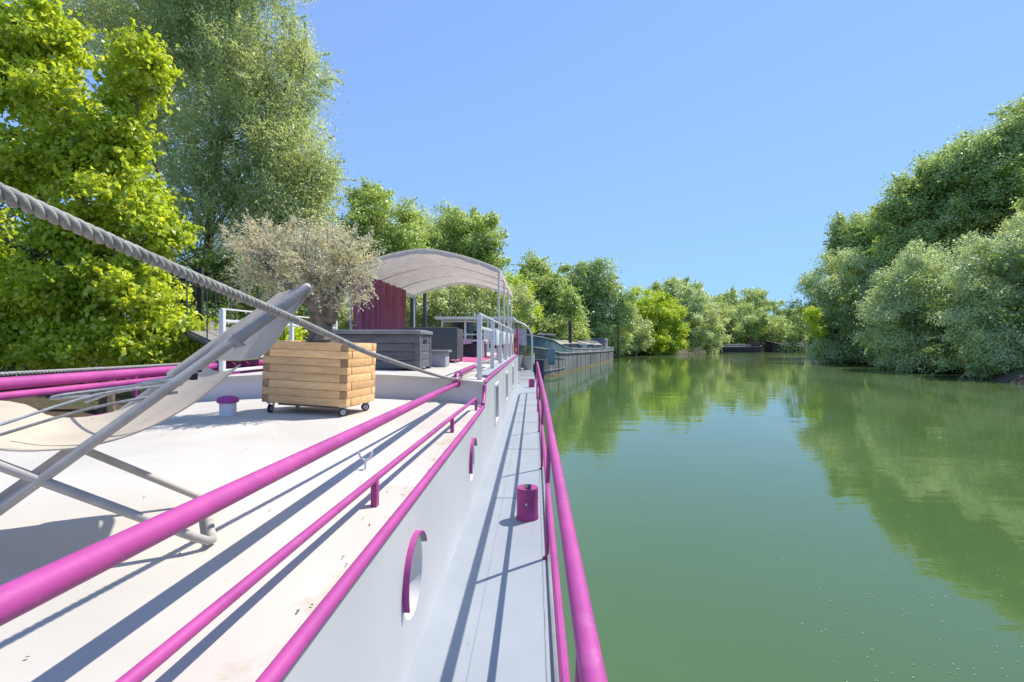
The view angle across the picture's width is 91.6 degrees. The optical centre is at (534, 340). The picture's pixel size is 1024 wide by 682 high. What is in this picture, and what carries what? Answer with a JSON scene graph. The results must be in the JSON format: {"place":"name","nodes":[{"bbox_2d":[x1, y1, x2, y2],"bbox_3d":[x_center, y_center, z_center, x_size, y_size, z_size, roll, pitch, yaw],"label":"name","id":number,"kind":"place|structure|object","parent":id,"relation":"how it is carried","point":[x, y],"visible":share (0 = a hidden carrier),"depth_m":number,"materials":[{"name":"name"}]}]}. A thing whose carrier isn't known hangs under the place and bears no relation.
{"place":"outdoors","nodes":[
{"label":"outdoors","id":0,"kind":"place"},
{"bbox_2d":[0,340,784,417],"bbox_3d":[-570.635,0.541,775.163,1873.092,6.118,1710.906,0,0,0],"label":"bank","id":1,"kind":"structure","parent":0,"point":[40,402],"depth_m":9.95,"materials":[{"name":"soil"}]},
{"bbox_2d":[0,185,186,376],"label":"shrub","id":2,"kind":"object","parent":1,"relation":"on","point":[35,253],"visible":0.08,"depth_m":11.66,"materials":[{"name":"green plant"}]},
{"bbox_2d":[0,0,218,413],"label":"maple tree","id":3,"kind":"object","parent":1,"relation":"on","point":[51,313],"visible":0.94,"depth_m":8.55,"materials":[{"name":"green plant"}]},
{"bbox_2d":[9,239,308,362],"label":"bank woodland","id":4,"kind":"object","parent":1,"relation":"on","point":[213,307],"depth_m":26.06,"materials":[{"name":"green plant"}]},
{"bbox_2d":[33,0,359,298],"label":"willow tree","id":5,"kind":"object","parent":1,"relation":"on","point":[272,142],"visible":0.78,"depth_m":16.30,"materials":[{"name":"green plant"}]},
{"bbox_2d":[161,233,339,354],"bbox_3d":[-8.463,-0.781,13.953,6.202,4.970,4.547,0,0,43],"label":"shrub","id":6,"kind":"object","parent":1,"relation":"on","point":[210,262],"visible":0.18,"depth_m":13.54,"materials":[{"name":"green plant"}]},
{"bbox_2d":[198,311,308,370],"bbox_3d":[-5.747,0.560,10.271,1.558,2.725,2.261,0,0,45],"label":"shrub","id":7,"kind":"object","parent":1,"relation":"on","point":[298,336],"visible":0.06,"depth_m":10.59,"materials":[{"name":"green plant"}]},
{"bbox_2d":[302,175,437,321],"bbox_3d":[-9.214,-4.213,29.005,7.798,11.246,7.627,0,0,0],"label":"tree","id":8,"kind":"object","parent":1,"relation":"on","point":[369,203],"visible":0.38,"depth_m":29.08,"materials":[{"name":"green plant"}]},
{"bbox_2d":[393,203,439,232],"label":"tree","id":9,"kind":"object","parent":1,"relation":"on","point":[432,216],"visible":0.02,"depth_m":41.51,"materials":[{"name":"green plant"}]},
{"bbox_2d":[327,276,539,330],"bbox_3d":[-4.953,-1.109,26.517,13.652,5.440,5.776,0,0,-45],"label":"shrub","id":10,"kind":"object","parent":1,"relation":"on","point":[460,301],"visible":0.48,"depth_m":25.69,"materials":[{"name":"green plant"}]},
{"bbox_2d":[416,197,513,310],"bbox_3d":[-5.715,-4.631,35.861,8.705,11.888,6.034,0,0,-13],"label":"tree","id":11,"kind":"object","parent":1,"relation":"on","point":[455,231],"visible":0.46,"depth_m":34.97,"materials":[{"name":"green plant"}]},
{"bbox_2d":[223,259,805,342],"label":"bank woodland","id":12,"kind":"object","parent":1,"relation":"on","point":[334,275],"depth_m":32.50,"materials":[{"name":"green plant"}]},
{"bbox_2d":[503,268,544,332],"bbox_3d":[-1.587,-2.213,39.791,5.422,7.432,4.448,0,0,30],"label":"tree","id":13,"kind":"object","parent":1,"relation":"on","point":[516,280],"visible":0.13,"depth_m":39.22,"materials":[{"name":"green plant"}]},
{"bbox_2d":[512,247,594,343],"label":"willow tree","id":14,"kind":"object","parent":1,"relation":"on","point":[552,292],"visible":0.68,"depth_m":52.95,"materials":[{"name":"green plant"}]},
{"bbox_2d":[556,254,641,356],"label":"willow tree","id":15,"kind":"object","parent":1,"relation":"on","point":[595,284],"visible":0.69,"depth_m":79.59,"materials":[{"name":"green plant"}]},
{"bbox_2d":[613,307,654,355],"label":"shrub","id":16,"kind":"object","parent":1,"relation":"on","point":[639,343],"visible":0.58,"depth_m":88.20,"materials":[{"name":"green plant"}]},
{"bbox_2d":[612,283,689,354],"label":"tree","id":17,"kind":"object","parent":1,"relation":"on","point":[654,309],"visible":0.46,"depth_m":94.34,"materials":[{"name":"green plant"}]},
{"bbox_2d":[641,310,693,354],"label":"shrub","id":18,"kind":"object","parent":1,"relation":"on","point":[675,342],"visible":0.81,"depth_m":92.07,"materials":[{"name":"green plant"}]},
{"bbox_2d":[642,275,710,320],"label":"tree","id":19,"kind":"object","parent":1,"relation":"on","point":[670,285],"visible":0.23,"depth_m":127.96,"materials":[{"name":"green plant"}]},
{"bbox_2d":[668,282,733,352],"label":"willow tree","id":20,"kind":"object","parent":1,"relation":"on","point":[697,315],"visible":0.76,"depth_m":102.01,"materials":[{"name":"green plant"}]},
{"bbox_2d":[700,300,735,342],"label":"tree","id":21,"kind":"object","parent":1,"relation":"on","point":[722,305],"visible":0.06,"depth_m":138.56,"materials":[{"name":"green plant"}]},
{"bbox_2d":[703,327,751,343],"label":"shrub","id":22,"kind":"object","parent":1,"relation":"on","point":[735,342],"visible":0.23,"depth_m":131.14,"materials":[{"name":"green plant"}]},
{"bbox_2d":[705,286,799,326],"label":"tree","id":23,"kind":"object","parent":1,"relation":"on","point":[757,296],"visible":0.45,"depth_m":147.19,"materials":[{"name":"green plant"}]},
{"bbox_2d":[709,301,797,344],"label":"tree","id":24,"kind":"object","parent":1,"relation":"on","point":[740,322],"visible":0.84,"depth_m":129.16,"materials":[{"name":"green plant"}]},
{"bbox_2d":[752,328,787,343],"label":"shrub","id":25,"kind":"object","parent":1,"relation":"on","point":[778,341],"visible":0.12,"depth_m":133.72,"materials":[{"name":"green plant"}]},
{"bbox_2d":[781,316,810,342],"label":"shrub","id":26,"kind":"object","parent":1,"relation":"on","point":[802,337],"visible":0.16,"depth_m":134.71,"materials":[{"name":"green plant"}]},
{"bbox_2d":[781,304,817,342],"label":"tree","id":27,"kind":"object","parent":1,"relation":"on","point":[793,315],"visible":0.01,"depth_m":150.28,"materials":[{"name":"green plant"}]},
{"bbox_2d":[0,0,1023,337],"label":"sky","id":28,"kind":"structure","parent":0,"point":[715,143],"materials":[{"name":"blue"}]},
{"bbox_2d":[540,351,1023,681],"bbox_3d":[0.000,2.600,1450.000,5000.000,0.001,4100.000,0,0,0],"label":"water","id":29,"kind":"structure","parent":0,"point":[702,505],"depth_m":7.33,"materials":[{"name":"green liquid"}]},
{"bbox_2d":[0,308,607,681],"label":"houseboat","id":30,"kind":"object","parent":29,"relation":"on","point":[451,557],"visible":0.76,"depth_m":2.23,"materials":[{"name":"white paint"}]},
{"bbox_2d":[0,360,230,375],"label":"mooring rope","id":31,"kind":"object","parent":30,"relation":"on","point":[12,373],"visible":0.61,"depth_m":5.19,"materials":[{"name":"grey fabric"}]},
{"bbox_2d":[0,283,314,544],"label":"lounger","id":32,"kind":"object","parent":30,"relation":"on","point":[192,379],"visible":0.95,"depth_m":1.66,"materials":[{"name":"grey paint"}]},
{"bbox_2d":[0,182,462,379],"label":"mooring rope","id":33,"kind":"object","parent":30,"relation":"attached to","point":[16,198],"visible":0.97,"depth_m":0.97,"materials":[{"name":"grey fabric"}]},
{"bbox_2d":[169,278,294,361],"bbox_3d":[-5.425,-0.488,8.650,3.880,1.582,0.898,0,0,40],"label":"gangway","id":34,"kind":"object","parent":30,"relation":"attached to","point":[205,337],"visible":0.3,"depth_m":8.41,"materials":[{"name":"grey metal"}]},
{"bbox_2d":[180,267,203,359],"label":"metal gate","id":35,"kind":"structure","parent":34,"relation":"attached to","point":[200,298],"depth_m":9.57,"materials":[{"name":"black metal"}]},
{"bbox_2d":[0,364,475,625],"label":"railing","id":36,"kind":"object","parent":30,"relation":"on","point":[25,593],"visible":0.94,"depth_m":1.07,"materials":[{"name":"metal"}]},
{"bbox_2d":[24,401,535,657],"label":"leaf litter","id":37,"kind":"object","parent":30,"relation":"on","point":[297,611],"visible":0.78,"depth_m":2.01,"materials":[{"name":"brown plant"}]},
{"bbox_2d":[262,340,375,416],"bbox_3d":[-1.960,0.324,4.566,0.837,0.658,0.500,0,0,10],"label":"planter box","id":38,"kind":"object","parent":30,"relation":"on","point":[336,375],"visible":0.93,"depth_m":4.33,"materials":[{"name":"wood"}]},
{"bbox_2d":[214,207,386,342],"bbox_3d":[-2.108,-0.557,4.601,1.474,1.366,1.104,0,0,0],"label":"olive tree","id":39,"kind":"object","parent":38,"relation":"in","point":[322,304],"visible":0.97,"depth_m":4.46,"materials":[{"name":"green plant"}]},
{"bbox_2d":[331,330,432,370],"bbox_3d":[-2.175,0.122,6.860,1.390,0.542,0.760,0,0,0],"label":"deck box","id":40,"kind":"object","parent":30,"relation":"on","point":[411,347],"visible":0.51,"depth_m":6.51,"materials":[{"name":"grey plastic"}]},
{"bbox_2d":[350,248,512,361],"bbox_3d":[-2.316,-0.735,13.248,3.218,2.390,5.773,0,0,0],"label":"awning","id":41,"kind":"object","parent":30,"relation":"on","point":[413,273],"visible":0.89,"depth_m":12.31,"materials":[{"name":"beige fabric"}]},
{"bbox_2d":[353,273,405,329],"bbox_3d":[-3.714,-0.540,12.121,0.313,1.781,3.761,0,0,0],"label":"string curtain","id":42,"kind":"object","parent":41,"relation":"hanging from","point":[387,311],"visible":0.48,"depth_m":11.63,"materials":[{"name":"purple fabric"}]},
{"bbox_2d":[401,327,462,362],"bbox_3d":[-1.910,0.078,9.380,1.020,0.650,0.760,0,0,0],"label":"rattan armchair","id":43,"kind":"object","parent":30,"relation":"on","point":[446,338],"visible":0.57,"depth_m":9.00,"materials":[{"name":"wicker"}]},
{"bbox_2d":[431,350,451,366],"bbox_3d":[-1.470,0.274,7.750,0.300,0.265,0.400,0,0,0],"label":"side table","id":44,"kind":"object","parent":30,"relation":"on","point":[439,358],"visible":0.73,"depth_m":7.58,"materials":[{"name":"grey plastic"}]},
{"bbox_2d":[449,355,489,362],"bbox_3d":[-1.550,0.392,11.700,0.900,0.062,4.200,0,0,0],"label":"floor rug","id":45,"kind":"object","parent":30,"relation":"on","point":[470,359],"visible":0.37,"depth_m":10.44,"materials":[{"name":"pink fabric"}]},
{"bbox_2d":[463,344,476,356],"bbox_3d":[-1.650,0.241,12.250,0.600,0.337,0.500,0,0,0],"label":"pouf","id":46,"kind":"object","parent":45,"relation":"on","point":[469,350],"visible":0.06,"depth_m":12.00,"materials":[{"name":"purple fabric"}]},
{"bbox_2d":[483,328,497,357],"bbox_3d":[-1.110,0.046,12.649,0.429,0.770,0.499,0,0,0],"label":"white chair","id":47,"kind":"object","parent":45,"relation":"on","point":[486,335],"visible":0.3,"depth_m":12.82,"materials":[{"name":"paint"}]},
{"bbox_2d":[471,340,487,357],"bbox_3d":[-1.650,0.193,12.250,0.900,0.440,0.900,0,0,0],"label":"coffee table","id":48,"kind":"object","parent":30,"relation":"on","point":[484,350],"visible":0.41,"depth_m":11.89,"materials":[{"name":"white paint"}]},
{"bbox_2d":[463,339,470,343],"bbox_3d":[-1.725,0.022,12.184,0.450,0.139,0.831,0,0,0],"label":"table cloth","id":49,"kind":"object","parent":48,"relation":"on","point":[466,341],"visible":0.5,"depth_m":11.77,"materials":[{"name":"fabric"}]},
{"bbox_2d":[495,381,498,425],"bbox_3d":[-0.594,0.920,7.425,0.072,0.598,0.648,0,0,0],"label":"window","id":50,"kind":"structure","parent":30,"relation":"in","point":[497,384],"depth_m":7.70,"materials":[{"name":"white glass"}]},
{"bbox_2d":[506,371,507,402],"bbox_3d":[-0.594,0.920,10.075,0.072,0.598,0.648,0,0,0],"label":"window","id":51,"kind":"structure","parent":30,"relation":"in","point":[507,371],"depth_m":10.35,"materials":[{"name":"white glass"}]},
{"bbox_2d":[512,364,513,388],"bbox_3d":[-0.594,0.920,12.925,0.072,0.598,0.648,0,0,0],"label":"window","id":52,"kind":"structure","parent":30,"relation":"in","point":[513,364],"depth_m":12.62,"materials":[{"name":"white glass"}]},
{"bbox_2d":[514,334,515,353],"bbox_3d":[-0.801,0.100,21.000,0.268,0.924,0.924,0,0,0],"label":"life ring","id":53,"kind":"object","parent":30,"relation":"attached to","point":[515,344],"visible":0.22,"depth_m":20.63,"materials":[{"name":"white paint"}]},
{"bbox_2d":[518,345,521,369],"bbox_3d":[-1.037,0.783,25.631,0.979,1.453,1.096,0,0,43],"label":"planted pot","id":54,"kind":"object","parent":30,"relation":"on","point":[519,361],"visible":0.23,"depth_m":25.44,"materials":[{"name":"grey ceramic"}]},
{"bbox_2d":[514,329,526,345],"bbox_3d":[-0.750,-0.174,24.010,0.900,0.849,0.120,0,0,0],"label":"hung cloth","id":55,"kind":"object","parent":30,"relation":"hanging from","point":[522,337],"visible":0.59,"depth_m":23.99,"materials":[{"name":"white fabric"}]},
{"bbox_2d":[519,346,533,369],"bbox_3d":[-0.405,0.805,26.049,1.070,1.411,1.110,0,0,33],"label":"planted pot","id":56,"kind":"object","parent":30,"relation":"on","point":[526,358],"visible":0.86,"depth_m":25.78,"materials":[{"name":"grey ceramic"}]},
{"bbox_2d":[410,297,415,326],"bbox_3d":[-4.641,0.270,19.000,0.230,6.660,0.224,0,0,0],"label":"mooring pile","id":57,"kind":"object","parent":29,"relation":"in","point":[411,312],"depth_m":18.92,"materials":[{"name":"grey metal"}]},
{"bbox_2d":[423,293,426,326],"bbox_3d":[-4.635,0.370,21.000,0.170,6.460,0.166,0,0,0],"label":"mooring pile","id":58,"kind":"object","parent":29,"relation":"in","point":[424,309],"depth_m":20.93,"materials":[{"name":"grey metal"}]},
{"bbox_2d":[519,330,613,379],"bbox_3d":[3.816,1.150,53.970,5.656,3.900,41.538,0,0,15],"label":"black barge","id":59,"kind":"object","parent":29,"relation":"on","point":[553,357],"visible":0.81,"depth_m":39.88,"materials":[{"name":"teal paint"}]},
{"bbox_2d":[569,320,571,347],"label":"mooring pile","id":60,"kind":"object","parent":29,"relation":"in","point":[570,331],"visible":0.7,"depth_m":45.87,"materials":[{"name":"brown wood"}]},
{"bbox_2d":[617,321,618,358],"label":"mooring pile","id":61,"kind":"object","parent":29,"relation":"in","point":[617,339],"visible":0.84,"depth_m":72.43,"materials":[{"name":"black wood"}]},
{"bbox_2d":[706,337,762,351],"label":"dark barge","id":62,"kind":"object","parent":29,"relation":"on","point":[752,346],"visible":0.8,"depth_m":112.70,"materials":[{"name":"grey paint"}]},
{"bbox_2d":[764,340,814,351],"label":"dark barge","id":63,"kind":"object","parent":29,"relation":"on","point":[769,346],"visible":0.36,"depth_m":114.91,"materials":[{"name":"grey paint"}]},
{"bbox_2d":[779,386,1022,681],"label":"floating specks","id":64,"kind":"object","parent":29,"relation":"on","point":[913,559],"visible":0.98,"depth_m":5.14,"materials":[{"name":"green plant"}]},
{"bbox_2d":[865,362,1023,384],"bbox_3d":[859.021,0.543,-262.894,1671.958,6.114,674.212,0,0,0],"label":"bank","id":65,"kind":"structure","parent":0,"point":[1016,376],"depth_m":31.83,"materials":[{"name":"soil"}]},
{"bbox_2d":[798,305,842,341],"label":"shrub","id":66,"kind":"object","parent":65,"relation":"on","point":[812,317],"visible":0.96,"depth_m":56.52,"materials":[{"name":"green plant"}]},
{"bbox_2d":[821,210,851,276],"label":"poplar tree","id":67,"kind":"object","parent":65,"relation":"on","point":[833,239],"visible":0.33,"depth_m":79.48,"materials":[{"name":"green plant"}]},
{"bbox_2d":[790,243,897,363],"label":"willow tree","id":68,"kind":"object","parent":65,"relation":"on","point":[851,264],"visible":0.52,"depth_m":58.99,"materials":[{"name":"green plant"}]},
{"bbox_2d":[838,208,898,258],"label":"poplar tree","id":69,"kind":"object","parent":65,"relation":"on","point":[858,240],"visible":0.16,"depth_m":74.88,"materials":[{"name":"green plant"}]},
{"bbox_2d":[766,237,1023,370],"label":"island woodland","id":70,"kind":"object","parent":65,"relation":"on","point":[798,327],"visible":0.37,"depth_m":43.09,"materials":[{"name":"green plant"}]},
{"bbox_2d":[846,237,976,372],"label":"willow tree","id":71,"kind":"object","parent":65,"relation":"on","point":[894,301],"visible":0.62,"depth_m":43.61,"materials":[{"name":"green plant"}]},
{"bbox_2d":[853,137,993,277],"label":"poplar tree","id":72,"kind":"object","parent":65,"relation":"on","point":[908,209],"visible":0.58,"depth_m":58.19,"materials":[{"name":"green plant"}]},
{"bbox_2d":[835,339,1023,378],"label":"shrub","id":73,"kind":"object","parent":65,"relation":"on","point":[1003,367],"visible":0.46,"depth_m":36.32,"materials":[{"name":"green plant"}]},
{"bbox_2d":[921,93,1023,267],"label":"poplar tree","id":74,"kind":"object","parent":65,"relation":"on","point":[992,185],"visible":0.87,"depth_m":53.23,"materials":[{"name":"green plant"}]},
{"bbox_2d":[927,207,1023,378],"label":"willow tree","id":75,"kind":"object","parent":65,"relation":"on","point":[1001,341],"visible":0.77,"depth_m":35.76,"materials":[{"name":"green plant"}]},
{"bbox_2d":[994,153,1023,231],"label":"poplar tree","id":76,"kind":"object","parent":65,"relation":"on","point":[1019,204],"visible":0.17,"depth_m":45.46,"materials":[{"name":"green plant"}]}
]}

